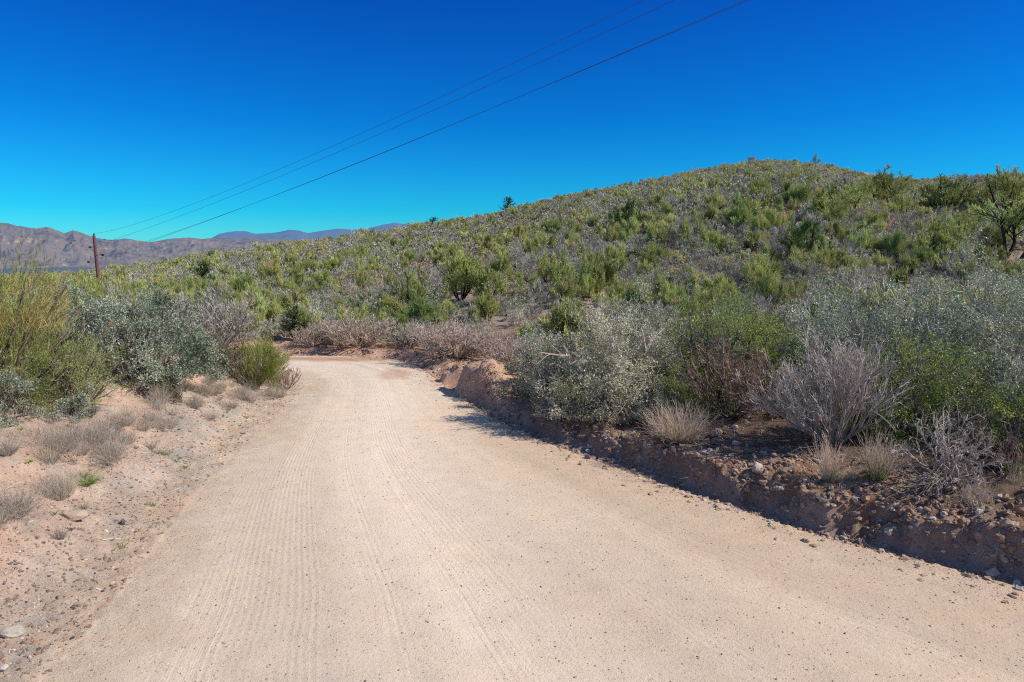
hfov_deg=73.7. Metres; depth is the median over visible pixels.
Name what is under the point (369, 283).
leafy shrub
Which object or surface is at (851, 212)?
grey shrub
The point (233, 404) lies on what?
grass tuft
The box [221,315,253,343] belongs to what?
grey shrub
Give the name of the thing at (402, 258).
green broom
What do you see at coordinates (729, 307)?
sage shrub
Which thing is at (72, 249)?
mountains
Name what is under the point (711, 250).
leafy shrub
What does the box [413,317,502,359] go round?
dry shrub
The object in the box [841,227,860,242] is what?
leafy shrub
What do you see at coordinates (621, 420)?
rock
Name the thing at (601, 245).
grey shrub
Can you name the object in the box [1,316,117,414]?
creosote shrub
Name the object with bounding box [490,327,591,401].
sage shrub
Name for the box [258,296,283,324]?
green broom
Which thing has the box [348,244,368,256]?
green broom
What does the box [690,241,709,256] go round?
leafy shrub
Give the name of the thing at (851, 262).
green broom
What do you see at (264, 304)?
green broom
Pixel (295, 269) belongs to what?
green broom
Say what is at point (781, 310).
grey shrub
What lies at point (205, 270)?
juniper tree
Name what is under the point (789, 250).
green broom
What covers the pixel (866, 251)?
leafy shrub
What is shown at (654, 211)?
green broom
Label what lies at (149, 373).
dry tuft
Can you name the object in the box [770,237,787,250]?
leafy shrub
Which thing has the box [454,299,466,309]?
leafy shrub
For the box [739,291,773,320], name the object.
grey shrub
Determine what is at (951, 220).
green broom
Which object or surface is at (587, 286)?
green broom
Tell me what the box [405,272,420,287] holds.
green broom
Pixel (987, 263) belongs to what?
leafy shrub
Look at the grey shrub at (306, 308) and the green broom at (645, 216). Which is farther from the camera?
the green broom at (645, 216)
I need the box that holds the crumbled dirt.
[281,347,1023,611]
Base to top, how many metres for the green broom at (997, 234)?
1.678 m
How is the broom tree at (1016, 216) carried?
on the hillside
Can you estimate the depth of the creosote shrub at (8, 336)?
13.03 m
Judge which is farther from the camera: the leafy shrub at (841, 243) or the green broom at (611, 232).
the green broom at (611, 232)
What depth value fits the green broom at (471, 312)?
26.92 m
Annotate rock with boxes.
[0,625,25,637]
[0,650,3,659]
[0,664,8,670]
[59,509,87,520]
[613,416,626,423]
[709,427,723,436]
[732,440,739,446]
[752,462,762,472]
[768,459,776,463]
[854,486,862,494]
[958,518,965,523]
[985,523,993,529]
[985,567,1000,576]
[999,518,1015,526]
[1015,507,1023,516]
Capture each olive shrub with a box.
[143,371,186,405]
[188,325,260,378]
[518,365,576,407]
[523,294,711,425]
[580,276,696,384]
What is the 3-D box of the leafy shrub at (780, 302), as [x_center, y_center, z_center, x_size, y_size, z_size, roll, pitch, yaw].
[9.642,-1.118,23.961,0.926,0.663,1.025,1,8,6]
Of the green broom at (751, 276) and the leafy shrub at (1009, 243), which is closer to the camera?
the green broom at (751, 276)
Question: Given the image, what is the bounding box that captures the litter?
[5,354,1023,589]
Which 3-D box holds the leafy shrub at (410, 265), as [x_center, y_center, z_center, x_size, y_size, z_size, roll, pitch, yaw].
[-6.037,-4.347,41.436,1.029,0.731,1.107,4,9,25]
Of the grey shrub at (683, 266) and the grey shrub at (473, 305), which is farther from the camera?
the grey shrub at (683, 266)
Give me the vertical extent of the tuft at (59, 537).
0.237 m
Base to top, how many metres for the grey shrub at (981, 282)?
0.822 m
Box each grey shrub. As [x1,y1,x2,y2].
[128,276,143,283]
[138,283,170,297]
[158,298,187,317]
[164,270,185,283]
[209,281,232,298]
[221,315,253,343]
[247,329,269,343]
[262,320,278,331]
[272,288,290,296]
[272,313,288,329]
[284,302,317,319]
[296,301,334,330]
[303,288,327,303]
[306,285,336,305]
[320,294,339,309]
[320,301,337,311]
[328,266,350,279]
[335,278,361,294]
[337,274,356,284]
[342,300,364,314]
[343,293,372,304]
[344,254,357,266]
[369,312,390,324]
[372,281,390,299]
[382,281,408,302]
[397,266,415,280]
[411,314,422,325]
[423,275,439,290]
[425,268,444,283]
[427,278,454,298]
[430,300,452,318]
[433,232,456,242]
[433,259,447,276]
[456,313,475,329]
[462,298,478,318]
[475,316,495,326]
[484,254,504,264]
[489,293,509,307]
[504,306,533,326]
[509,247,531,268]
[510,248,529,264]
[511,238,523,252]
[515,247,550,271]
[519,299,542,319]
[520,276,550,303]
[524,261,537,275]
[528,329,559,361]
[540,245,550,255]
[541,292,581,324]
[548,231,565,247]
[550,243,580,260]
[551,243,577,258]
[565,251,582,266]
[567,230,588,245]
[579,238,593,250]
[586,236,600,247]
[587,235,612,251]
[588,295,632,322]
[595,241,612,254]
[612,262,638,280]
[616,240,634,257]
[620,276,638,290]
[627,237,646,248]
[630,258,642,272]
[640,267,664,281]
[640,298,671,316]
[644,310,672,331]
[648,299,685,326]
[649,273,677,288]
[653,258,672,271]
[658,310,692,328]
[662,288,694,312]
[665,219,698,243]
[665,236,679,249]
[666,268,691,284]
[672,257,708,276]
[682,208,703,223]
[684,275,714,297]
[685,250,712,269]
[686,217,709,229]
[691,271,716,287]
[698,268,717,277]
[705,255,728,274]
[713,262,731,275]
[717,187,734,200]
[717,272,745,288]
[722,257,743,273]
[725,263,743,278]
[725,286,757,314]
[726,223,745,236]
[734,255,765,283]
[738,228,761,243]
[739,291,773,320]
[744,286,759,298]
[753,234,779,254]
[753,303,788,324]
[759,293,784,312]
[769,224,790,240]
[769,240,789,260]
[769,303,809,326]
[770,264,788,278]
[785,254,820,282]
[787,285,825,312]
[794,283,824,302]
[799,208,823,223]
[801,201,812,216]
[815,292,838,311]
[819,215,852,236]
[825,236,858,252]
[828,263,880,295]
[833,281,854,296]
[837,241,865,257]
[838,248,865,261]
[846,212,874,225]
[846,244,871,263]
[847,206,854,222]
[852,265,877,280]
[865,264,887,277]
[869,206,889,218]
[885,209,906,223]
[888,225,909,235]
[891,271,941,295]
[893,246,914,264]
[902,208,929,227]
[913,261,938,276]
[924,213,944,227]
[934,244,986,276]
[964,271,996,291]
[970,231,996,247]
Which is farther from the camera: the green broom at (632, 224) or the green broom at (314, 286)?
the green broom at (632, 224)
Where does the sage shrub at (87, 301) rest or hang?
on the ground
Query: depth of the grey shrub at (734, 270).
30.19 m
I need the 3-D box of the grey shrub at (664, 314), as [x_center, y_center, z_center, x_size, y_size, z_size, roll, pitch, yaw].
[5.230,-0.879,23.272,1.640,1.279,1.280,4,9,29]
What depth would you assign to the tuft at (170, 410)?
12.66 m
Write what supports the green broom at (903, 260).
on the hillside
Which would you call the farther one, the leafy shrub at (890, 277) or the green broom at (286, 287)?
the green broom at (286, 287)
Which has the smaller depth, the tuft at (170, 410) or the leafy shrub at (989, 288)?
the tuft at (170, 410)
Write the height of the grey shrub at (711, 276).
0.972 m
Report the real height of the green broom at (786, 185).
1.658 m
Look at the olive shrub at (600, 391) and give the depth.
13.14 m
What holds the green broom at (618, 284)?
on the hillside
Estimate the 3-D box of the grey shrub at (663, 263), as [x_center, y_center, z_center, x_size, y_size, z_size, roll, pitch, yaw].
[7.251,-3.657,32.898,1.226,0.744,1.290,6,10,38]
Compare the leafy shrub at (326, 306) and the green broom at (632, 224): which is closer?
the leafy shrub at (326, 306)
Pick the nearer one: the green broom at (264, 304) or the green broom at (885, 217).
the green broom at (264, 304)
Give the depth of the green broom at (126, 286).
33.86 m
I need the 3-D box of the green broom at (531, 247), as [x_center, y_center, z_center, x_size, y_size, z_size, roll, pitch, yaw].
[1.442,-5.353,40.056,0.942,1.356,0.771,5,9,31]
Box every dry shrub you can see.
[281,318,336,345]
[308,314,401,347]
[372,319,432,347]
[403,318,469,351]
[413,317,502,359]
[467,330,522,360]
[480,333,539,371]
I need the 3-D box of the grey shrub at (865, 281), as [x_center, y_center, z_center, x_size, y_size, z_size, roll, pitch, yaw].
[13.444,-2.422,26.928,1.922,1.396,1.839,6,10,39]
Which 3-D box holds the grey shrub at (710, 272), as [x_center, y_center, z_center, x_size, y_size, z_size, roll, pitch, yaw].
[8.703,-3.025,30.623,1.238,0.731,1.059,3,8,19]
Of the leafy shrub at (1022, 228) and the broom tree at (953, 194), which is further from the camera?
the broom tree at (953, 194)
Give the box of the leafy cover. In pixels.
[1,159,1023,354]
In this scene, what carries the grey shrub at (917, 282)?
on the hillside
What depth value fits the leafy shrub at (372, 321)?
25.55 m
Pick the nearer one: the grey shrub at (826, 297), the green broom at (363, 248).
the grey shrub at (826, 297)
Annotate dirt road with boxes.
[41,355,1023,681]
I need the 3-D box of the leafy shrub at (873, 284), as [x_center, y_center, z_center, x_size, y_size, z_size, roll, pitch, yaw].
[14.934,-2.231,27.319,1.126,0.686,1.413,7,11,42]
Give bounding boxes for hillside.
[14,170,1023,355]
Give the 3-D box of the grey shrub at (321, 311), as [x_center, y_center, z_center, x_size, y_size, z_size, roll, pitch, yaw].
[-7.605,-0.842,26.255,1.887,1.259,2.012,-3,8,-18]
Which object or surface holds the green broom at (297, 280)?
on the hillside
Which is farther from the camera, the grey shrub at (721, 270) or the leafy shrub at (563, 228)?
the leafy shrub at (563, 228)
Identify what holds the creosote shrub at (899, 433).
on the ground
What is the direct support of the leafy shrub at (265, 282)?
on the hillside
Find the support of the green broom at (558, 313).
on the ground
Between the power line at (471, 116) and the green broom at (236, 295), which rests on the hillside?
the green broom at (236, 295)
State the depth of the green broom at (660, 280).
26.90 m
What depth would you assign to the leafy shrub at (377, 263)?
46.48 m
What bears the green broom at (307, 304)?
on the hillside
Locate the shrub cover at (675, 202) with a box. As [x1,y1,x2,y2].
[0,158,1023,358]
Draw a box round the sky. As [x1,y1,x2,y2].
[0,0,1023,241]
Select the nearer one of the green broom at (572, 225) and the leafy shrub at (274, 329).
the leafy shrub at (274, 329)
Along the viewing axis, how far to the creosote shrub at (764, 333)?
13.29 m
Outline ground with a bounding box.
[0,314,1023,681]
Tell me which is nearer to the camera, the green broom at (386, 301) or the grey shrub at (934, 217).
the green broom at (386, 301)
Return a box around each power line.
[90,0,748,261]
[92,0,673,246]
[94,0,642,233]
[107,0,744,253]
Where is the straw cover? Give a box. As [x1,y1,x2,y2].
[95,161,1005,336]
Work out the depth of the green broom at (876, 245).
32.63 m
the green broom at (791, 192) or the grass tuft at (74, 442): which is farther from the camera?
the green broom at (791, 192)
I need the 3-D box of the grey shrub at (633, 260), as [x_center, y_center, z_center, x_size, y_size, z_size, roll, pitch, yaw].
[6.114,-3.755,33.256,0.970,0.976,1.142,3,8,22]
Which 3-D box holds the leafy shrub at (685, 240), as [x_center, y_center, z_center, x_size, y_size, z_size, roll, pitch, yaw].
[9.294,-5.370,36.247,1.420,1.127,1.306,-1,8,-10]
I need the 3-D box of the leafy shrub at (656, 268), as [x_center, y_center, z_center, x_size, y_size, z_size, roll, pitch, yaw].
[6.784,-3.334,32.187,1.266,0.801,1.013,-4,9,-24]
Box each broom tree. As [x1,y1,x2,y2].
[388,267,431,305]
[439,247,481,299]
[469,258,509,303]
[551,244,593,294]
[588,247,621,292]
[607,196,643,227]
[776,216,839,264]
[802,186,863,218]
[825,179,876,212]
[853,161,912,205]
[912,214,980,261]
[916,171,984,213]
[956,162,1023,213]
[968,188,1023,258]
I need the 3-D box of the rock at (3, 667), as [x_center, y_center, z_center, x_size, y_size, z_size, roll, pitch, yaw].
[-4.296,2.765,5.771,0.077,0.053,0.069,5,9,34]
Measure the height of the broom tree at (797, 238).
2.398 m
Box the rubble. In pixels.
[251,343,1023,585]
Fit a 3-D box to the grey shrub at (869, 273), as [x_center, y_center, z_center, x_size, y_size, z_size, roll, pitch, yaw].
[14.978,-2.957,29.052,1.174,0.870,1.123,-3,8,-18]
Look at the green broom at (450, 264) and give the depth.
37.29 m
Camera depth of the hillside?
31.75 m
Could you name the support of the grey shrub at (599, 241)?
on the hillside
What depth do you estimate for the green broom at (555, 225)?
48.42 m
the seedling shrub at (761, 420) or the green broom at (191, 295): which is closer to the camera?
the seedling shrub at (761, 420)
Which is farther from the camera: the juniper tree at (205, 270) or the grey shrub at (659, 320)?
the juniper tree at (205, 270)
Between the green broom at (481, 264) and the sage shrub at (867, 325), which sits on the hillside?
the green broom at (481, 264)
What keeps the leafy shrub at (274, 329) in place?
on the hillside
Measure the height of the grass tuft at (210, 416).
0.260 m
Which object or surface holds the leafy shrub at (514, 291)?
on the hillside
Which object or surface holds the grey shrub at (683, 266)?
on the hillside
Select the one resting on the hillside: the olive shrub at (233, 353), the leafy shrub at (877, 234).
the leafy shrub at (877, 234)
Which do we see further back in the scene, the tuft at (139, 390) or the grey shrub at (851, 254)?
the grey shrub at (851, 254)
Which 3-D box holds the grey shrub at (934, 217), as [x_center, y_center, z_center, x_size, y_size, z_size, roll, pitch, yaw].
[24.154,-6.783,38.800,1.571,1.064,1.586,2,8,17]
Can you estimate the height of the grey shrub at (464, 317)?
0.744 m
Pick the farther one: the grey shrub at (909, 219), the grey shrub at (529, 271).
the grey shrub at (909, 219)
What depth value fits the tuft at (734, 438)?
10.99 m
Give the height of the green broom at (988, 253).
1.609 m
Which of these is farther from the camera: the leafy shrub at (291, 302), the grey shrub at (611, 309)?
the leafy shrub at (291, 302)
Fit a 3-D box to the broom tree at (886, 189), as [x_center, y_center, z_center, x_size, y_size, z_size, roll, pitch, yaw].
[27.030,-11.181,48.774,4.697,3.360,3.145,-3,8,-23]
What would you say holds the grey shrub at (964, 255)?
on the hillside
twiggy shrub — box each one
[58,277,201,358]
[143,285,262,354]
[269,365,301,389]
[675,323,806,418]
[731,324,916,445]
[877,396,1012,508]
[925,395,1023,473]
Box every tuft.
[0,431,26,455]
[0,479,59,524]
[0,664,35,681]
[1,403,109,464]
[3,408,21,422]
[9,447,89,500]
[46,519,71,539]
[61,420,144,466]
[68,412,112,444]
[75,498,90,510]
[77,467,91,478]
[85,417,119,442]
[86,403,142,427]
[90,435,127,453]
[104,368,129,379]
[104,423,123,439]
[105,360,134,372]
[114,425,139,443]
[116,397,198,431]
[134,360,160,375]
[134,384,142,391]
[140,395,170,408]
[140,435,160,448]
[143,381,175,403]
[148,444,168,453]
[167,402,180,415]
[182,378,197,389]
[185,389,208,407]
[190,381,214,396]
[194,377,230,396]
[199,374,219,384]
[199,406,220,419]
[212,352,229,368]
[213,381,228,389]
[214,395,242,409]
[223,377,262,401]
[245,381,260,390]
[257,383,293,399]
[625,398,728,445]
[691,429,708,440]
[729,430,742,440]
[798,435,853,481]
[842,421,909,480]
[846,469,863,480]
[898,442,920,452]
[928,453,947,469]
[951,482,981,503]
[956,471,1000,507]
[1000,450,1023,483]
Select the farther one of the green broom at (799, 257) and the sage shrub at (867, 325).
the green broom at (799, 257)
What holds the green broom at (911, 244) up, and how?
on the hillside
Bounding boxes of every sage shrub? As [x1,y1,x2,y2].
[0,350,47,427]
[23,277,140,379]
[47,382,100,423]
[64,285,234,388]
[316,308,376,339]
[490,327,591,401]
[631,381,698,427]
[684,290,787,371]
[761,264,990,408]
[765,320,867,414]
[883,228,1023,400]
[929,330,1023,459]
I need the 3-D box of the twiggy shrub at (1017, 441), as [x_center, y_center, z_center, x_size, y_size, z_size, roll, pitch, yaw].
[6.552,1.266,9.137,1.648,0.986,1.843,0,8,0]
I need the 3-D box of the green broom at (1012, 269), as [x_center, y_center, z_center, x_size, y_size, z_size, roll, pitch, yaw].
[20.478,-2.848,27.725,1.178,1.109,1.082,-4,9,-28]
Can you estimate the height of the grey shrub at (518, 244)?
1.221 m
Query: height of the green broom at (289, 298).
1.767 m
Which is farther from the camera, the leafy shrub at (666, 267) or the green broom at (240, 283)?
the green broom at (240, 283)
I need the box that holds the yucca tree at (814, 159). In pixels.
[810,153,821,163]
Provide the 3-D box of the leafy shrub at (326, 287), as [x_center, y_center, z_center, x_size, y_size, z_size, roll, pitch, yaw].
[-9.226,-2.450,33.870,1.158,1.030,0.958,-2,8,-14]
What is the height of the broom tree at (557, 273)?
2.369 m
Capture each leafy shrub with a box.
[211,272,227,279]
[228,267,242,278]
[247,321,269,339]
[255,323,289,339]
[257,275,274,289]
[266,274,281,289]
[281,288,301,295]
[282,300,301,315]
[302,293,329,307]
[305,298,323,311]
[316,282,332,295]
[316,302,335,314]
[342,284,353,300]
[358,288,378,310]
[359,315,387,338]
[361,269,383,290]
[374,256,393,266]
[374,261,393,274]
[387,266,400,277]
[395,273,408,287]
[404,264,419,272]
[420,316,443,329]
[421,276,442,296]
[425,287,444,305]
[447,307,467,322]
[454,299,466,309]
[470,318,481,330]
[478,323,497,335]
[496,303,510,315]
[500,293,530,310]
[504,283,518,294]
[511,326,547,343]
[512,265,529,278]
[518,322,548,343]
[533,294,548,309]
[552,224,568,236]
[560,288,581,302]
[563,259,581,278]
[568,251,581,258]
[623,282,674,307]
[628,244,650,264]
[631,265,646,279]
[639,273,653,281]
[640,263,664,275]
[644,235,662,247]
[652,265,681,285]
[664,250,677,263]
[673,229,697,247]
[673,278,693,294]
[679,245,694,258]
[682,197,697,208]
[685,279,711,296]
[687,259,706,278]
[689,234,713,246]
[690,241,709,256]
[699,243,723,259]
[703,256,720,268]
[705,219,724,229]
[720,239,744,264]
[722,258,744,283]
[726,284,747,297]
[733,279,754,295]
[734,229,754,250]
[758,187,777,201]
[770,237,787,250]
[774,300,794,310]
[784,298,809,324]
[787,272,808,283]
[806,261,832,280]
[815,268,837,284]
[815,274,848,292]
[817,239,844,253]
[825,240,850,248]
[840,216,853,234]
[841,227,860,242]
[847,254,869,266]
[848,209,859,221]
[855,222,882,237]
[856,245,876,261]
[861,192,872,205]
[869,277,899,289]
[881,272,895,284]
[895,222,918,237]
[911,260,931,273]
[911,266,932,280]
[924,270,943,280]
[932,206,952,216]
[954,202,971,211]
[971,281,1006,297]
[976,255,1003,277]
[977,257,998,270]
[994,238,1021,249]
[998,250,1020,263]
[1008,223,1023,237]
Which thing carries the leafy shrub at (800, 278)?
on the hillside
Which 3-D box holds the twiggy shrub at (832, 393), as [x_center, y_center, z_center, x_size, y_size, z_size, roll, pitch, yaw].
[4.763,0.637,10.460,2.606,1.991,1.944,2,8,12]
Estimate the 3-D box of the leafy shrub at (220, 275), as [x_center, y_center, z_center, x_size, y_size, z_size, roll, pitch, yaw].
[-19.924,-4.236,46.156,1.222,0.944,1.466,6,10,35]
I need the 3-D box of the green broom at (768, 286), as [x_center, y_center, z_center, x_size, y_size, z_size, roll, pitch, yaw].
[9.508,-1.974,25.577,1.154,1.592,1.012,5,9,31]
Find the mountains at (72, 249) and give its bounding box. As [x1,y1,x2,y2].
[0,223,315,267]
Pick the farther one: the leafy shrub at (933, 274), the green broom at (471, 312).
the leafy shrub at (933, 274)
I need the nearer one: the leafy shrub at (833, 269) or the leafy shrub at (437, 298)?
the leafy shrub at (833, 269)
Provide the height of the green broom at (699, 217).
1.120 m
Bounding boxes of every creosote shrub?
[0,295,59,382]
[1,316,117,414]
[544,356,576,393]
[643,280,823,419]
[650,363,716,421]
[839,322,1019,449]
[840,394,926,443]
[969,377,1023,472]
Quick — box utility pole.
[87,234,103,278]
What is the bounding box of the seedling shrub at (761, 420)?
[739,402,780,421]
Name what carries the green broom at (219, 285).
on the hillside
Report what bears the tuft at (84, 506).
on the ground
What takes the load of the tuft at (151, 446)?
on the ground
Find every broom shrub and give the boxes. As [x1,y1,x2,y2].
[0,232,134,415]
[8,282,50,313]
[71,272,139,304]
[221,338,289,390]
[246,331,293,381]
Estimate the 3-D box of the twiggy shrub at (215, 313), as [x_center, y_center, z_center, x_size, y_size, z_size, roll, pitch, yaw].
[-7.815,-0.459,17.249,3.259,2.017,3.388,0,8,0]
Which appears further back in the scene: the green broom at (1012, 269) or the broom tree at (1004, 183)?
the broom tree at (1004, 183)
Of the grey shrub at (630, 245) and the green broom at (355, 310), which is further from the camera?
the grey shrub at (630, 245)
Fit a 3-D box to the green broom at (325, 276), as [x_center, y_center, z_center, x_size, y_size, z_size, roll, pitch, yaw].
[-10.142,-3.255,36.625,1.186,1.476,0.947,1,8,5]
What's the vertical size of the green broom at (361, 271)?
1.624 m
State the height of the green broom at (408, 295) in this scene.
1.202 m
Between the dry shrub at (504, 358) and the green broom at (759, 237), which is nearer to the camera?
the dry shrub at (504, 358)
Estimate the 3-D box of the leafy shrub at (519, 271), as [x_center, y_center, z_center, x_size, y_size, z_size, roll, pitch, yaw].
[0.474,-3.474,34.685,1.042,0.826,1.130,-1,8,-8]
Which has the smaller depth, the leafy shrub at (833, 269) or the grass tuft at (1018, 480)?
the grass tuft at (1018, 480)
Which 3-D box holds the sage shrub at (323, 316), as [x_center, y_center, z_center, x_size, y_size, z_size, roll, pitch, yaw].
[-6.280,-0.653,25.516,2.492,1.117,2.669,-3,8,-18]
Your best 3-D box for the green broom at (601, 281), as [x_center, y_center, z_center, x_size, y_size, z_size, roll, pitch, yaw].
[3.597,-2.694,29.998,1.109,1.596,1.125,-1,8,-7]
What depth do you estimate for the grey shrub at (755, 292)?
26.02 m
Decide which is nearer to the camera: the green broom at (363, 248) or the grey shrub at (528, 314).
the grey shrub at (528, 314)
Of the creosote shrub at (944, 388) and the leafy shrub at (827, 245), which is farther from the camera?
the leafy shrub at (827, 245)
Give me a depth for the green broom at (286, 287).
36.05 m
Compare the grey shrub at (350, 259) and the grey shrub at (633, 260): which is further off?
the grey shrub at (350, 259)
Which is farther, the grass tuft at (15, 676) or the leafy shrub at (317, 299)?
the leafy shrub at (317, 299)
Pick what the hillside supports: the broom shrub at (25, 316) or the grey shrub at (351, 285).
the grey shrub at (351, 285)
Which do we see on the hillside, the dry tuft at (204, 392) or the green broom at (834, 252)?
the green broom at (834, 252)
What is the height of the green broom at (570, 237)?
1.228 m
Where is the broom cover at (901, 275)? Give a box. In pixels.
[0,156,1023,356]
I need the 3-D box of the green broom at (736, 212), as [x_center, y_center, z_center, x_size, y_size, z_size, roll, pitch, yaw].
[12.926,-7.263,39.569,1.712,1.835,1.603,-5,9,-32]
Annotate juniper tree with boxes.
[190,261,220,283]
[279,304,314,340]
[423,216,437,223]
[500,196,515,210]
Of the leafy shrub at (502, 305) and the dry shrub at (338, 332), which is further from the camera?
the leafy shrub at (502, 305)
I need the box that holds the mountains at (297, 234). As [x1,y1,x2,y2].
[212,223,410,239]
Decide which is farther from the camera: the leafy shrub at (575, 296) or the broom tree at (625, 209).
the broom tree at (625, 209)
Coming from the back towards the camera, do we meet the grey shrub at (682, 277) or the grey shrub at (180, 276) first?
the grey shrub at (180, 276)
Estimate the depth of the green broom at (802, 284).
27.16 m
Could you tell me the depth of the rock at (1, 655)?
5.92 m
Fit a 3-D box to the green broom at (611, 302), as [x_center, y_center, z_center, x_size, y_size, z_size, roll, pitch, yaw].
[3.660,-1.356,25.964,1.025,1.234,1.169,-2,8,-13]
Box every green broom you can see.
[13,279,38,290]
[36,271,50,282]
[36,283,57,302]
[49,274,77,287]
[112,288,134,305]
[122,282,137,293]
[127,286,145,299]
[127,291,151,305]
[131,279,144,289]
[143,275,169,290]
[150,287,178,305]
[159,287,185,302]
[160,278,182,294]
[162,274,189,289]
[174,281,195,297]
[178,289,193,308]
[186,271,208,295]
[193,289,210,303]
[196,275,228,288]
[211,276,236,296]
[222,290,232,305]
[226,266,256,294]
[228,297,266,334]
[231,285,254,301]
[243,280,268,298]
[248,296,259,310]
[254,290,281,313]
[255,254,281,280]
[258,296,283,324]
[263,291,274,301]
[265,282,301,314]
[271,284,288,292]
[276,271,294,289]
[277,301,287,318]
[282,281,300,289]
[283,249,298,264]
[289,262,305,276]
[291,285,309,299]
[291,294,308,308]
[292,270,309,286]
[294,301,320,338]
[296,256,312,272]
[300,300,311,310]
[305,267,327,286]
[308,279,324,293]
[311,256,327,269]
[313,306,335,317]
[315,267,329,286]
[321,254,344,269]
[321,275,339,290]
[327,286,343,297]
[329,295,344,307]
[334,247,351,261]
[336,303,370,336]
[343,296,360,309]
[346,302,367,317]
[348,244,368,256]
[354,267,369,287]
[355,261,371,276]
[356,287,372,300]
[357,254,376,269]
[371,306,391,317]
[374,310,390,324]
[377,289,396,310]
[382,269,403,292]
[382,307,411,336]
[389,300,406,318]
[390,254,404,268]
[390,296,419,321]
[403,248,418,262]
[404,283,421,304]
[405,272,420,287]
[406,290,438,323]
[419,304,446,326]
[433,248,449,266]
[441,299,456,315]
[444,257,458,271]
[448,248,466,263]
[449,245,459,257]
[467,306,480,322]
[473,257,491,277]
[473,291,500,320]
[483,233,504,252]
[489,251,512,278]
[493,241,507,254]
[506,268,528,284]
[508,222,524,239]
[514,320,533,337]
[515,272,539,293]
[522,238,536,252]
[528,241,544,251]
[532,234,541,246]
[535,251,558,282]
[537,255,556,263]
[539,216,556,232]
[539,232,557,252]
[544,250,571,282]
[547,219,562,235]
[549,273,578,303]
[549,294,596,337]
[564,226,579,239]
[565,231,580,244]
[569,218,586,233]
[574,272,595,300]
[580,251,592,266]
[582,263,605,294]
[585,249,603,265]
[595,292,618,319]
[601,224,619,244]
[604,240,625,260]
[604,285,617,297]
[606,284,626,303]
[612,221,622,233]
[613,256,631,276]
[614,275,632,296]
[619,227,633,242]
[620,214,639,234]
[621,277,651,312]
[627,243,642,260]
[632,208,652,226]
[637,258,653,275]
[639,245,661,270]
[643,220,667,246]
[645,240,671,260]
[646,208,657,217]
[646,288,671,308]
[647,272,676,300]
[651,270,666,283]
[660,200,677,215]
[660,280,687,309]
[661,213,680,227]
[664,218,692,245]
[667,263,689,283]
[677,289,700,316]
[684,206,696,217]
[686,268,708,289]
[690,212,709,224]
[692,219,709,234]
[693,280,722,306]
[694,300,713,318]
[697,201,720,221]
[699,223,723,252]
[700,271,728,292]
[704,189,725,209]
[709,283,727,294]
[711,283,737,301]
[714,205,729,220]
[717,233,736,254]
[718,275,736,288]
[719,200,746,228]
[730,189,750,208]
[737,206,752,223]
[741,251,785,282]
[744,212,755,227]
[744,226,772,247]
[744,262,765,290]
[748,211,771,231]
[751,199,787,230]
[752,173,773,197]
[754,231,767,248]
[754,268,780,301]
[757,238,778,262]
[768,279,798,306]
[772,269,783,276]
[774,194,797,213]
[777,242,803,260]
[779,211,795,226]
[782,179,801,192]
[784,182,802,204]
[784,247,816,277]
[786,216,813,237]
[788,180,814,205]
[792,277,807,290]
[792,284,805,297]
[810,187,827,201]
[811,242,830,271]
[813,233,826,244]
[820,218,843,238]
[821,203,847,221]
[822,239,846,263]
[828,256,846,275]
[835,252,872,278]
[838,226,850,240]
[845,218,867,233]
[846,227,868,252]
[854,206,871,221]
[856,228,875,241]
[863,211,886,233]
[868,236,885,255]
[871,249,893,270]
[873,209,889,220]
[880,227,911,262]
[883,233,905,259]
[889,193,912,216]
[899,252,919,272]
[907,238,915,251]
[908,241,937,267]
[940,212,974,238]
[947,214,960,226]
[947,243,969,264]
[948,240,973,254]
[952,254,977,285]
[960,234,1000,266]
[981,223,1011,249]
[988,245,1008,260]
[1004,258,1023,282]
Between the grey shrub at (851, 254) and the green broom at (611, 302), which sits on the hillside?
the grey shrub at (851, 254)
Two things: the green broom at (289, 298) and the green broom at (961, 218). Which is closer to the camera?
the green broom at (289, 298)
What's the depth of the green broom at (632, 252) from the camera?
34.95 m
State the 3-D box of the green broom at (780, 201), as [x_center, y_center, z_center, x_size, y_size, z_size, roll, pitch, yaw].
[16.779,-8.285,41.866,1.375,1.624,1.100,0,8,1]
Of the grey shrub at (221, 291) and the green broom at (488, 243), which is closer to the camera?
the grey shrub at (221, 291)
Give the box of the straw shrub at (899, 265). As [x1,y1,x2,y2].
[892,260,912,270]
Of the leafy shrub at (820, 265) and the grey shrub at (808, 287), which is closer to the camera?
the grey shrub at (808, 287)
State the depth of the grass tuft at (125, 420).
11.12 m
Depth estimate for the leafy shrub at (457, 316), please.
27.62 m
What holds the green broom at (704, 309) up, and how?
on the ground
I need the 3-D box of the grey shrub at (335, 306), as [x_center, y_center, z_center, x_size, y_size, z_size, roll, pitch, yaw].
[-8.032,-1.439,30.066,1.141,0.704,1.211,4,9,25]
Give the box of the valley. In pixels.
[0,266,122,274]
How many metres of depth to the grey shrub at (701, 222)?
40.24 m
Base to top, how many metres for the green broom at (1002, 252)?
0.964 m
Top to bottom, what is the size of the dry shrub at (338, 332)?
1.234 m
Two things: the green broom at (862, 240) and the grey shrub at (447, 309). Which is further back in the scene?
the green broom at (862, 240)
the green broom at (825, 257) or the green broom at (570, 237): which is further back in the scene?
the green broom at (570, 237)
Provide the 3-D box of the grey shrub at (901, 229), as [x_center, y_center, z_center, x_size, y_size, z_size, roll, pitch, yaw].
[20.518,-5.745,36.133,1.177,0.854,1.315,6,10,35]
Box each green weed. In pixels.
[67,466,114,492]
[157,446,173,455]
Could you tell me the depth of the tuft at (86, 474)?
9.52 m

